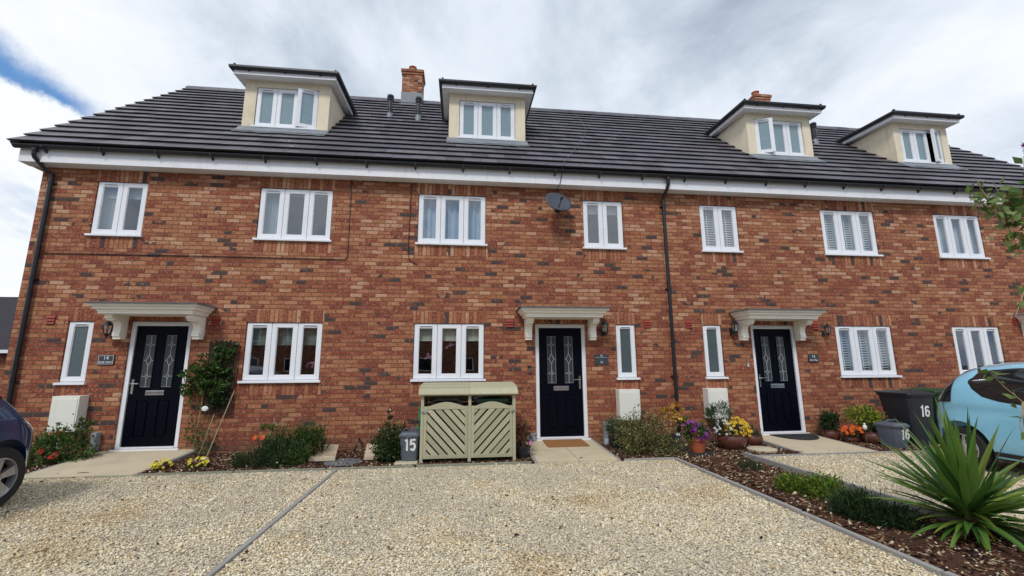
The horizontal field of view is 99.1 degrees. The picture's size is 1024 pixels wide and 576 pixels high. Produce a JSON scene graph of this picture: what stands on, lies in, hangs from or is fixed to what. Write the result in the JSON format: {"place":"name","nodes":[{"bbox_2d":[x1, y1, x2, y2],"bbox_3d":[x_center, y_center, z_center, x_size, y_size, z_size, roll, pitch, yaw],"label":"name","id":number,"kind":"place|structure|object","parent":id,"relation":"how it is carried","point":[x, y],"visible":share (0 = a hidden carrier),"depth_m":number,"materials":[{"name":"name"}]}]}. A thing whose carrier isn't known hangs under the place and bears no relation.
{"place":"outdoors","nodes":[
{"label":"outdoors","id":0,"kind":"place"},
{"bbox_2d":[0,297,17,388],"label":"neighbour house","id":1,"kind":"structure","parent":0,"point":[8,305],"depth_m":19.24,"materials":[{"name":"grey brick"}]},
{"bbox_2d":[0,451,1023,575],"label":"gravel drive","id":2,"kind":"structure","parent":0,"point":[520,560],"depth_m":3.92,"materials":[{"name":"beige gravel"}]},
{"bbox_2d":[0,396,32,505],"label":"dark blue car","id":3,"kind":"object","parent":2,"relation":"on","point":[16,433],"visible":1,"depth_m":4.65,"materials":[{"name":"paint"}]},
{"bbox_2d":[204,469,336,575],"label":"edging board","id":4,"kind":"object","parent":2,"relation":"on","point":[229,558],"visible":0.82,"depth_m":3.78,"materials":[{"name":"concrete"}]},
{"bbox_2d":[137,465,413,475],"bbox_3d":[-3.218,2.546,6.070,3.645,0.050,0.027,1,-10,-7],"label":"edging board","id":5,"kind":"object","parent":2,"relation":"on","point":[274,470],"visible":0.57,"depth_m":6.05,"materials":[{"name":"grey concrete"}]},
{"bbox_2d":[6,455,896,575],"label":"stray bark","id":6,"kind":"object","parent":2,"relation":"on","point":[515,534],"visible":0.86,"depth_m":3.91,"materials":[{"name":"brown wood"}]},
{"bbox_2d":[417,461,531,466],"bbox_3d":[-0.542,2.585,6.381,1.673,0.055,0.027,1,-10,-7],"label":"edging board","id":7,"kind":"object","parent":2,"relation":"on","point":[473,464],"visible":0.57,"depth_m":6.37,"materials":[{"name":"grey concrete"}]},
{"bbox_2d":[624,457,673,460],"bbox_3d":[2.101,2.630,6.691,0.797,0.049,0.035,1,-10,-7],"label":"edging board","id":8,"kind":"object","parent":2,"relation":"on","point":[660,458],"visible":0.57,"depth_m":6.68,"materials":[{"name":"concrete"}]},
{"bbox_2d":[674,457,958,575],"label":"edging board","id":9,"kind":"object","parent":2,"relation":"on","point":[903,556],"visible":0.73,"depth_m":3.81,"materials":[{"name":"concrete"}]},
{"bbox_2d":[757,449,941,456],"bbox_3d":[8.391,2.730,7.418,9.462,0.044,0.030,1,-10,-7],"label":"edging board","id":10,"kind":"object","parent":2,"relation":"on","point":[833,453],"visible":0.23,"depth_m":7.03,"materials":[{"name":"concrete"}]},
{"bbox_2d":[743,452,1023,544],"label":"edging board","id":11,"kind":"object","parent":2,"relation":"on","point":[776,464],"visible":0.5,"depth_m":4.83,"materials":[{"name":"concrete"}]},
{"bbox_2d":[937,360,1023,468],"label":"light blue car","id":12,"kind":"object","parent":2,"relation":"on","point":[988,403],"visible":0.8,"depth_m":5.78,"materials":[{"name":"paint"}]},
{"bbox_2d":[0,0,1023,296],"label":"sky","id":13,"kind":"structure","parent":0,"point":[62,61],"materials":[{"name":"white"}]},
{"bbox_2d":[25,437,1023,575],"bbox_3d":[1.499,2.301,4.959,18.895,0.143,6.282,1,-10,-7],"label":"bark mulch","id":14,"kind":"object","parent":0,"point":[923,555],"visible":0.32,"depth_m":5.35,"materials":[{"name":"brown wood"}]},
{"bbox_2d":[27,416,99,465],"bbox_3d":[-6.918,2.311,6.551,1.186,0.756,0.746,1,-10,-7],"label":"rose bush","id":15,"kind":"object","parent":14,"relation":"on","point":[45,442],"visible":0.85,"depth_m":6.58,"materials":[{"name":"green plant"}]},
{"bbox_2d":[24,449,199,479],"bbox_3d":[-5.865,2.598,6.473,1.520,0.118,1.417,1,-10,-7],"label":"door ramp","id":16,"kind":"structure","parent":14,"relation":"on","point":[116,463],"depth_m":6.33,"materials":[{"name":"concrete"}]},
{"bbox_2d":[149,457,173,471],"bbox_3d":[-4.924,2.486,6.126,0.237,0.212,0.306,-9,-13,39],"label":"pansy","id":17,"kind":"object","parent":14,"relation":"on","point":[153,465],"visible":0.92,"depth_m":6.12,"materials":[{"name":"yellow plant"}]},
{"bbox_2d":[185,456,210,469],"bbox_3d":[-4.477,2.509,6.232,0.326,0.194,0.243,9,-14,-42],"label":"pansy","id":18,"kind":"object","parent":14,"relation":"on","point":[205,462],"visible":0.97,"depth_m":6.24,"materials":[{"name":"yellow plant"}]},
{"bbox_2d":[193,397,202,450],"bbox_3d":[-5.197,2.285,7.219,0.012,0.951,0.069,-5,-11,24],"label":"garden cane","id":19,"kind":"object","parent":14,"relation":"on","point":[198,422],"visible":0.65,"depth_m":7.24,"materials":[{"name":"brown wood"}]},
{"bbox_2d":[198,414,214,455],"bbox_3d":[-4.998,2.417,7.137,0.014,0.664,0.234,-2,-10,12],"label":"garden cane","id":20,"kind":"object","parent":14,"relation":"on","point":[206,435],"visible":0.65,"depth_m":7.14,"materials":[{"name":"brown wood"}]},
{"bbox_2d":[177,339,237,454],"bbox_3d":[-5.103,1.803,7.263,0.868,1.917,0.400,1,-10,-7],"label":"climbing plant","id":21,"kind":"object","parent":14,"relation":"on","point":[199,371],"visible":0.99,"depth_m":7.30,"materials":[{"name":"green plant"}]},
{"bbox_2d":[206,390,234,456],"bbox_3d":[-4.764,2.218,7.139,0.016,1.055,0.384,-4,-11,20],"label":"garden cane","id":22,"kind":"object","parent":14,"relation":"on","point":[220,423],"visible":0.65,"depth_m":7.13,"materials":[{"name":"brown wood"}]},
{"bbox_2d":[224,432,303,469],"bbox_3d":[-3.605,2.375,6.373,1.098,0.518,0.691,1,-10,-7],"label":"heather","id":23,"kind":"object","parent":14,"relation":"on","point":[260,460],"visible":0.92,"depth_m":6.27,"materials":[{"name":"green plant"}]},
{"bbox_2d":[264,436,313,467],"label":"heather","id":24,"kind":"object","parent":14,"relation":"on","point":[299,460],"visible":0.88,"depth_m":6.37,"materials":[{"name":"green plant"}]},
{"bbox_2d":[245,408,334,461],"bbox_3d":[-3.357,2.280,6.800,1.526,0.808,1.039,1,-10,-7],"label":"poppy plant","id":25,"kind":"object","parent":14,"relation":"on","point":[301,432],"visible":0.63,"depth_m":6.71,"materials":[{"name":"green plant"}]},
{"bbox_2d":[309,444,343,460],"bbox_3d":[-2.966,2.624,6.906,0.540,0.150,0.800,1,-10,-7],"label":"paving slab","id":26,"kind":"object","parent":14,"relation":"on","point":[329,455],"depth_m":6.71,"materials":[{"name":"beige stone"}]},
{"bbox_2d":[323,458,361,465],"bbox_3d":[-2.531,2.607,6.541,0.540,0.026,0.540,1,-10,-7],"label":"drain cover","id":27,"kind":"object","parent":14,"relation":"on","point":[345,461],"visible":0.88,"depth_m":6.47,"materials":[{"name":"grey metal"}]},
{"bbox_2d":[364,444,380,459],"bbox_3d":[-2.142,2.637,7.002,0.520,0.150,0.800,1,-10,-7],"label":"paving slab","id":28,"kind":"object","parent":14,"relation":"on","point":[368,455],"depth_m":6.75,"materials":[{"name":"beige stone"}]},
{"bbox_2d":[366,409,410,463],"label":"variegated shrub","id":29,"kind":"object","parent":14,"relation":"on","point":[387,447],"visible":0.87,"depth_m":6.56,"materials":[{"name":"green plant"}]},
{"bbox_2d":[394,458,418,465],"bbox_3d":[-1.569,2.602,6.544,0.330,0.050,0.440,1,-10,-7],"label":"stone base","id":30,"kind":"object","parent":14,"relation":"on","point":[399,462],"visible":0.48,"depth_m":6.37,"materials":[{"name":"stone"}]},
{"bbox_2d":[399,428,419,460],"bbox_3d":[-1.535,2.356,6.628,0.306,0.454,0.409,0,-10,-3],"label":"food waste caddy","id":31,"kind":"object","parent":30,"relation":"on","point":[410,443],"visible":0.87,"depth_m":6.47,"materials":[{"name":"grey plastic"}]},
{"bbox_2d":[415,406,420,452],"bbox_3d":[-1.469,2.229,6.727,0.134,0.814,0.285,8,-13,-39],"label":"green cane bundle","id":32,"kind":"object","parent":31,"relation":"in","point":[418,420],"visible":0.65,"depth_m":6.67,"materials":[{"name":"plastic"}]},
{"bbox_2d":[429,398,463,460],"bbox_3d":[-1.042,2.237,6.949,0.528,0.906,0.704,1,-10,-7],"label":"wheelie bin","id":33,"kind":"object","parent":14,"relation":"on","point":[453,400],"visible":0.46,"depth_m":6.67,"materials":[{"name":"black plastic"}]},
{"bbox_2d":[419,382,517,463],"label":"bin store","id":34,"kind":"structure","parent":14,"relation":"on","point":[467,425],"depth_m":6.60,"materials":[{"name":"beige wood"}]},
{"bbox_2d":[422,402,467,458],"bbox_3d":[-1.009,2.125,6.534,0.691,0.811,0.050,1,-10,-7],"label":"door","id":35,"kind":"structure","parent":34,"relation":"in","point":[446,406],"depth_m":6.53,"materials":[{"name":"beige wood"}]},
{"bbox_2d":[471,401,514,457],"bbox_3d":[-0.286,2.136,6.618,0.661,0.811,0.050,1,-10,-7],"label":"door","id":36,"kind":"structure","parent":34,"relation":"in","point":[491,406],"depth_m":6.61,"materials":[{"name":"beige wood"}]},
{"bbox_2d":[473,395,509,459],"bbox_3d":[-0.347,2.223,7.036,0.558,0.958,0.744,1,-10,-7],"label":"wheelie bin","id":37,"kind":"object","parent":14,"relation":"on","point":[478,400],"visible":0.41,"depth_m":6.75,"materials":[{"name":"green plastic"}]},
{"bbox_2d":[29,440,1017,575],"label":"stray pebbles","id":38,"kind":"object","parent":14,"relation":"on","point":[996,573],"visible":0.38,"depth_m":5.32,"materials":[{"name":"beige stone"}]},
{"bbox_2d":[516,419,536,457],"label":"potted plant","id":39,"kind":"object","parent":14,"relation":"on","point":[522,449],"visible":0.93,"depth_m":6.87,"materials":[{"name":"red plant"}]},
{"bbox_2d":[521,439,620,463],"bbox_3d":[0.913,2.703,7.259,1.330,0.118,1.417,1,-10,-7],"label":"door ramp","id":40,"kind":"structure","parent":14,"relation":"on","point":[541,452],"depth_m":6.99,"materials":[{"name":"concrete"}]},
{"bbox_2d":[527,433,535,441],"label":"grey block","id":41,"kind":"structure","parent":40,"relation":"on","point":[533,437],"depth_m":7.83,"materials":[{"name":"concrete"}]},
{"bbox_2d":[543,439,589,446],"bbox_3d":[0.940,2.724,7.677,0.720,0.043,0.515,1,-10,-7],"label":"doormat","id":42,"kind":"object","parent":40,"relation":"on","point":[566,443],"visible":1,"depth_m":7.61,"materials":[{"name":"brown fabric"}]},
{"bbox_2d":[601,416,629,448],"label":"potted plant","id":43,"kind":"object","parent":14,"relation":"on","point":[611,430],"visible":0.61,"depth_m":7.53,"materials":[{"name":"green plant"}]},
{"bbox_2d":[609,404,690,457],"bbox_3d":[2.219,2.310,7.104,1.216,0.822,0.901,-6,-12,28],"label":"euonymus bush","id":44,"kind":"object","parent":14,"relation":"on","point":[644,435],"visible":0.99,"depth_m":7.05,"materials":[{"name":"green plant"}]},
{"bbox_2d":[665,446,689,450],"bbox_3d":[2.817,2.744,7.469,0.540,0.036,0.540,1,-10,-7],"label":"rubber disc","id":45,"kind":"object","parent":14,"relation":"on","point":[677,449],"visible":0.2,"depth_m":7.39,"materials":[{"name":"black rubber"}]},
{"bbox_2d":[658,401,684,445],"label":"potted plant","id":46,"kind":"object","parent":45,"relation":"on","point":[666,409],"visible":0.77,"depth_m":7.74,"materials":[{"name":"orange plant"}]},
{"bbox_2d":[682,449,713,456],"bbox_3d":[3.003,2.674,7.084,0.500,0.036,0.500,1,-10,-7],"label":"rubber disc","id":47,"kind":"object","parent":14,"relation":"on","point":[706,453],"visible":0.55,"depth_m":6.96,"materials":[{"name":"black rubber"}]},
{"bbox_2d":[677,415,711,452],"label":"potted plant","id":48,"kind":"object","parent":47,"relation":"on","point":[697,443],"visible":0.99,"depth_m":7.04,"materials":[{"name":"purple plant"}]},
{"bbox_2d":[702,399,752,450],"bbox_3d":[3.715,2.361,7.599,0.696,0.824,0.718,1,-10,-7],"label":"potted plant","id":49,"kind":"object","parent":14,"relation":"on","point":[729,437],"visible":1,"depth_m":7.42,"materials":[{"name":"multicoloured plant"}]},
{"bbox_2d":[735,456,764,471],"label":"heather","id":50,"kind":"object","parent":14,"relation":"on","point":[757,467],"visible":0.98,"depth_m":5.98,"materials":[{"name":"green plant"}]},
{"bbox_2d":[743,420,762,445],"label":"potted plant","id":51,"kind":"object","parent":14,"relation":"on","point":[756,438],"visible":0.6,"depth_m":7.68,"materials":[{"name":"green plant"}]},
{"bbox_2d":[746,446,777,452],"bbox_3d":[4.176,2.702,7.300,0.460,0.053,0.460,1,-10,-7],"label":"stepping stone","id":52,"kind":"object","parent":14,"relation":"on","point":[763,448],"visible":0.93,"depth_m":7.26,"materials":[{"name":"stone"}]},
{"bbox_2d":[770,469,849,500],"bbox_3d":[3.330,2.155,4.820,0.604,0.302,0.828,6,-12,-32],"label":"green cushion shrub","id":53,"kind":"object","parent":14,"relation":"on","point":[803,486],"visible":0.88,"depth_m":4.76,"materials":[{"name":"green plant"}]},
{"bbox_2d":[762,435,875,453],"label":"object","id":54,"kind":"structure","parent":14,"relation":"on","point":[821,444],"depth_m":7.55,"materials":[{"name":"concrete"}]},
{"bbox_2d":[770,433,818,439],"bbox_3d":[5.409,2.796,8.202,0.860,0.038,0.500,1,-10,-7],"label":"doormat","id":55,"kind":"object","parent":54,"relation":"on","point":[807,436],"visible":1,"depth_m":8.21,"materials":[{"name":"black rubber"}]},
{"bbox_2d":[814,406,842,439],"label":"potted plant","id":56,"kind":"object","parent":14,"relation":"on","point":[829,420],"visible":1,"depth_m":8.22,"materials":[{"name":"green plant"}]},
{"bbox_2d":[841,424,863,442],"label":"potted plant","id":57,"kind":"object","parent":14,"relation":"on","point":[853,437],"visible":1,"depth_m":7.93,"materials":[{"name":"orange plant"}]},
{"bbox_2d":[840,401,887,443],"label":"potted plant","id":58,"kind":"object","parent":14,"relation":"on","point":[872,417],"visible":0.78,"depth_m":7.95,"materials":[{"name":"green plant"}]},
{"bbox_2d":[814,482,934,532],"bbox_3d":[3.289,2.002,4.034,0.596,0.380,0.890,5,-11,-26],"label":"heather","id":59,"kind":"object","parent":14,"relation":"on","point":[859,505],"visible":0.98,"depth_m":3.92,"materials":[{"name":"green plant"}]},
{"bbox_2d":[873,419,909,447],"bbox_3d":[6.630,2.533,7.607,0.321,0.476,0.429,2,-10,-11],"label":"food waste caddy","id":60,"kind":"object","parent":14,"relation":"on","point":[888,430],"visible":0.91,"depth_m":7.49,"materials":[{"name":"grey plastic"}]},
{"bbox_2d":[874,390,934,445],"bbox_3d":[7.177,2.349,7.947,0.575,0.953,0.755,1,-10,-7],"label":"wheelie bin","id":61,"kind":"object","parent":14,"relation":"on","point":[901,405],"visible":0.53,"depth_m":7.68,"materials":[{"name":"black plastic"}]},
{"bbox_2d":[900,388,944,443],"bbox_3d":[7.771,2.349,8.050,0.573,0.984,0.764,0,-10,-3],"label":"wheelie bin","id":62,"kind":"object","parent":14,"relation":"on","point":[937,391],"visible":0.19,"depth_m":7.80,"materials":[{"name":"green plastic"}]},
{"bbox_2d":[853,399,1023,550],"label":"cordyline","id":63,"kind":"object","parent":14,"relation":"on","point":[966,493],"visible":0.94,"depth_m":3.62,"materials":[{"name":"green plant"}]},
{"bbox_2d":[965,142,1023,439],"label":"buddleia","id":64,"kind":"object","parent":14,"relation":"on","point":[1008,214],"visible":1,"depth_m":3.14,"materials":[{"name":"green plant"}]},
{"bbox_2d":[810,109,1023,387],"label":"brick house","id":65,"kind":"structure","parent":0,"point":[969,274],"depth_m":9.73,"materials":[{"name":"red brick"}]},
{"bbox_2d":[930,205,990,268],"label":"window","id":66,"kind":"structure","parent":65,"relation":"in","point":[959,241],"depth_m":9.82,"materials":[{"name":"white plastic"}]},
{"bbox_2d":[949,316,1003,373],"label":"window","id":67,"kind":"structure","parent":65,"relation":"in","point":[976,339],"depth_m":9.40,"materials":[{"name":"white plastic"}]},
{"label":"ground","id":68,"kind":"structure","parent":0,"visible":0},
{"bbox_2d":[24,475,134,479],"bbox_3d":[-6.987,2.496,5.631,3.894,0.033,0.027,1,-10,-7],"label":"edging board","id":69,"kind":"object","parent":68,"relation":"on","point":[78,477],"visible":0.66,"depth_m":5.77,"materials":[{"name":"grey concrete"}]},
{"bbox_2d":[0,63,407,457],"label":"brick house","id":70,"kind":"structure","parent":68,"relation":"on","point":[268,161],"depth_m":7.79,"materials":[{"name":"red brick"}]},
{"bbox_2d":[46,395,88,443],"bbox_3d":[-7.160,2.237,7.006,0.400,0.990,0.202,1,-10,-7],"label":"meter box","id":71,"kind":"object","parent":70,"relation":"attached to","point":[70,410],"visible":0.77,"depth_m":6.97,"materials":[{"name":"white plastic"}]},
{"bbox_2d":[48,399,77,430],"bbox_3d":[-7.150,2.019,6.950,0.360,0.490,0.013,1,-10,-7],"label":"door","id":72,"kind":"structure","parent":71,"relation":"in","point":[63,411],"depth_m":6.95,"materials":[{"name":"white plastic"}]},
{"bbox_2d":[53,308,96,395],"bbox_3d":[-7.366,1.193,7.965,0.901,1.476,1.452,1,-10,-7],"label":"window","id":73,"kind":"structure","parent":70,"relation":"in","point":[72,380],"depth_m":7.33,"materials":[{"name":"white plastic"}]},
{"bbox_2d":[86,432,101,454],"bbox_3d":[-6.748,2.545,7.003,0.116,0.420,0.197,1,-10,-7],"label":"cable duct","id":74,"kind":"object","parent":70,"relation":"attached to","point":[97,435],"visible":0.59,"depth_m":7.04,"materials":[{"name":"grey plastic"}]},
{"bbox_2d":[97,355,114,364],"bbox_3d":[-6.806,1.206,7.326,0.245,0.160,0.022,1,-10,-7],"label":"house sign","id":75,"kind":"object","parent":70,"relation":"attached to","point":[106,359],"visible":1,"depth_m":7.32,"materials":[{"name":"stone"}]},
{"bbox_2d":[101,321,112,338],"bbox_3d":[-6.750,0.681,7.319,0.167,0.340,0.229,-4,-11,18],"label":"wall lantern","id":76,"kind":"object","parent":70,"relation":"attached to","point":[108,324],"depth_m":7.27,"materials":[{"name":"black plastic"}]},
{"bbox_2d":[84,170,150,248],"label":"window","id":77,"kind":"structure","parent":70,"relation":"in","point":[120,207],"depth_m":7.85,"materials":[{"name":"white plastic"}]},
{"bbox_2d":[108,316,191,451],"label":"door","id":78,"kind":"structure","parent":70,"relation":"in","point":[150,412],"depth_m":7.40,"materials":[{"name":"blue"}]},
{"bbox_2d":[44,180,351,259],"bbox_3d":[-5.556,-1.332,7.933,5.049,1.581,0.014,1,-10,-7],"label":"cable","id":79,"kind":"object","parent":70,"relation":"attached to","point":[221,256],"visible":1,"depth_m":7.84,"materials":[{"name":"black plastic"}]},
{"bbox_2d":[202,342,237,413],"bbox_3d":[-4.969,1.521,7.440,0.450,1.210,0.020,1,-10,-7],"label":"trellis","id":80,"kind":"object","parent":70,"relation":"attached to","point":[224,380],"visible":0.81,"depth_m":7.43,"materials":[{"name":"brown wood"}]},
{"bbox_2d":[237,310,324,395],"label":"window","id":81,"kind":"structure","parent":70,"relation":"in","point":[277,355],"depth_m":7.75,"materials":[{"name":"white plastic"}]},
{"bbox_2d":[252,176,334,252],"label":"window","id":82,"kind":"structure","parent":70,"relation":"in","point":[286,216],"depth_m":8.20,"materials":[{"name":"white plastic"}]},
{"bbox_2d":[304,362,314,374],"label":"pink flowers","id":83,"kind":"object","parent":70,"relation":"in","point":[308,365],"visible":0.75,"depth_m":7.91,"materials":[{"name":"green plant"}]},
{"bbox_2d":[363,65,674,449],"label":"brick house","id":84,"kind":"structure","parent":68,"relation":"on","point":[512,275],"depth_m":8.47,"materials":[{"name":"red brick"}]},
{"bbox_2d":[408,182,418,263],"bbox_3d":[-1.864,-1.246,8.355,0.220,1.632,0.016,1,-10,-7],"label":"cable","id":85,"kind":"object","parent":84,"relation":"attached to","point":[409,223],"visible":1,"depth_m":8.33,"materials":[{"name":"black plastic"}]},
{"bbox_2d":[424,341,453,364],"bbox_3d":[-1.365,1.346,8.201,0.562,0.708,0.139,1,-10,-7],"label":"orchid","id":86,"kind":"object","parent":84,"relation":"in","point":[445,347],"visible":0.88,"depth_m":8.22,"materials":[{"name":"pink plant"}]},
{"bbox_2d":[410,311,485,392],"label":"window","id":87,"kind":"structure","parent":84,"relation":"in","point":[463,361],"depth_m":8.12,"materials":[{"name":"white plastic"}]},
{"bbox_2d":[415,183,487,256],"bbox_3d":[-1.168,-1.310,8.534,1.382,1.446,0.244,1,-10,-7],"label":"window","id":88,"kind":"structure","parent":84,"relation":"in","point":[458,222],"depth_m":8.54,"materials":[{"name":"white plastic"}]},
{"bbox_2d":[545,192,571,212],"bbox_3d":[0.909,-1.664,8.460,0.378,0.453,0.593,-6,-11,27],"label":"satellite dish","id":89,"kind":"object","parent":84,"relation":"attached to","point":[558,202],"visible":1,"depth_m":8.47,"materials":[{"name":"grey metal"}]},
{"bbox_2d":[534,319,590,440],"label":"door","id":90,"kind":"structure","parent":84,"relation":"in","point":[560,354],"depth_m":8.22,"materials":[{"name":"blue"}]},
{"bbox_2d":[594,354,607,364],"bbox_3d":[1.698,1.360,8.308,0.270,0.195,0.022,1,-10,-7],"label":"house sign","id":91,"kind":"object","parent":84,"relation":"attached to","point":[600,359],"visible":1,"depth_m":8.30,"materials":[{"name":"stone"}]},
{"bbox_2d":[581,190,626,259],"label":"window","id":92,"kind":"structure","parent":84,"relation":"in","point":[602,221],"depth_m":8.89,"materials":[{"name":"white plastic"}]},
{"bbox_2d":[601,319,608,335],"bbox_3d":[1.772,0.754,8.318,0.167,0.340,0.229,-4,-11,18],"label":"wall lantern","id":93,"kind":"object","parent":84,"relation":"attached to","point":[603,331],"depth_m":8.29,"materials":[{"name":"black plastic"}]},
{"bbox_2d":[602,422,608,444],"bbox_3d":[1.715,2.676,7.985,0.116,0.420,0.197,1,-10,-7],"label":"cable duct","id":94,"kind":"object","parent":84,"relation":"attached to","point":[605,440],"visible":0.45,"depth_m":7.99,"materials":[{"name":"grey plastic"}]},
{"bbox_2d":[614,313,640,390],"bbox_3d":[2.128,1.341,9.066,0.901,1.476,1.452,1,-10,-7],"label":"window","id":95,"kind":"structure","parent":84,"relation":"in","point":[627,378],"depth_m":8.44,"materials":[{"name":"white plastic"}]},
{"bbox_2d":[616,389,640,420],"bbox_3d":[2.165,2.168,8.126,0.400,0.555,0.202,1,-10,-7],"label":"meter box","id":96,"kind":"object","parent":84,"relation":"attached to","point":[627,400],"visible":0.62,"depth_m":8.04,"materials":[{"name":"white plastic"}]},
{"bbox_2d":[620,392,639,419],"bbox_3d":[2.176,2.164,8.032,0.360,0.490,0.013,1,-10,-7],"label":"door","id":97,"kind":"structure","parent":96,"relation":"in","point":[628,399],"depth_m":8.04,"materials":[{"name":"white plastic"}]},
{"bbox_2d":[595,90,933,441],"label":"brick house","id":98,"kind":"structure","parent":68,"relation":"on","point":[785,240],"depth_m":9.12,"materials":[{"name":"red brick"}]},
{"bbox_2d":[701,314,728,389],"bbox_3d":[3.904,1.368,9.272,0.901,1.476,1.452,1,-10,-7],"label":"window","id":99,"kind":"structure","parent":98,"relation":"in","point":[711,323],"depth_m":8.64,"materials":[{"name":"white plastic"}]},
{"bbox_2d":[702,388,728,440],"bbox_3d":[3.894,2.409,8.288,0.400,0.990,0.202,1,-10,-7],"label":"meter box","id":100,"kind":"object","parent":98,"relation":"attached to","point":[713,395],"visible":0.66,"depth_m":8.26,"materials":[{"name":"white plastic"}]},
{"bbox_2d":[709,391,728,417],"bbox_3d":[3.904,2.191,8.233,0.360,0.490,0.013,1,-10,-7],"label":"door","id":101,"kind":"structure","parent":100,"relation":"in","point":[714,396],"depth_m":8.25,"materials":[{"name":"white plastic"}]},
{"bbox_2d":[697,195,743,262],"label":"window","id":102,"kind":"structure","parent":98,"relation":"in","point":[719,234],"depth_m":9.17,"materials":[{"name":"white plastic"}]},
{"bbox_2d":[729,319,738,335],"bbox_3d":[4.394,0.775,8.625,0.167,0.340,0.229,-4,-11,18],"label":"wall lantern","id":103,"kind":"object","parent":98,"relation":"attached to","point":[734,323],"depth_m":8.60,"materials":[{"name":"black plastic"}]},
{"bbox_2d":[750,321,808,434],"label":"door","id":104,"kind":"structure","parent":98,"relation":"in","point":[779,395],"depth_m":8.73,"materials":[{"name":"blue"}]},
{"bbox_2d":[808,354,818,361],"bbox_3d":[6.086,1.416,8.820,0.215,0.160,0.021,1,-10,-7],"label":"house sign","id":105,"kind":"object","parent":98,"relation":"attached to","point":[813,358],"visible":1,"depth_m":8.81,"materials":[{"name":"stone"}]},
{"bbox_2d":[821,323,831,336],"bbox_3d":[6.379,0.848,8.864,0.152,0.280,0.204,1,-10,-7],"label":"wall lantern","id":106,"kind":"object","parent":98,"relation":"attached to","point":[827,325],"depth_m":8.82,"materials":[{"name":"black metal"}]},
{"bbox_2d":[818,200,882,265],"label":"window","id":107,"kind":"structure","parent":98,"relation":"in","point":[848,237],"depth_m":9.51,"materials":[{"name":"white plastic"}]},
{"bbox_2d":[833,315,901,387],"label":"window","id":108,"kind":"structure","parent":98,"relation":"in","point":[864,343],"depth_m":9.06,"materials":[{"name":"white plastic"}]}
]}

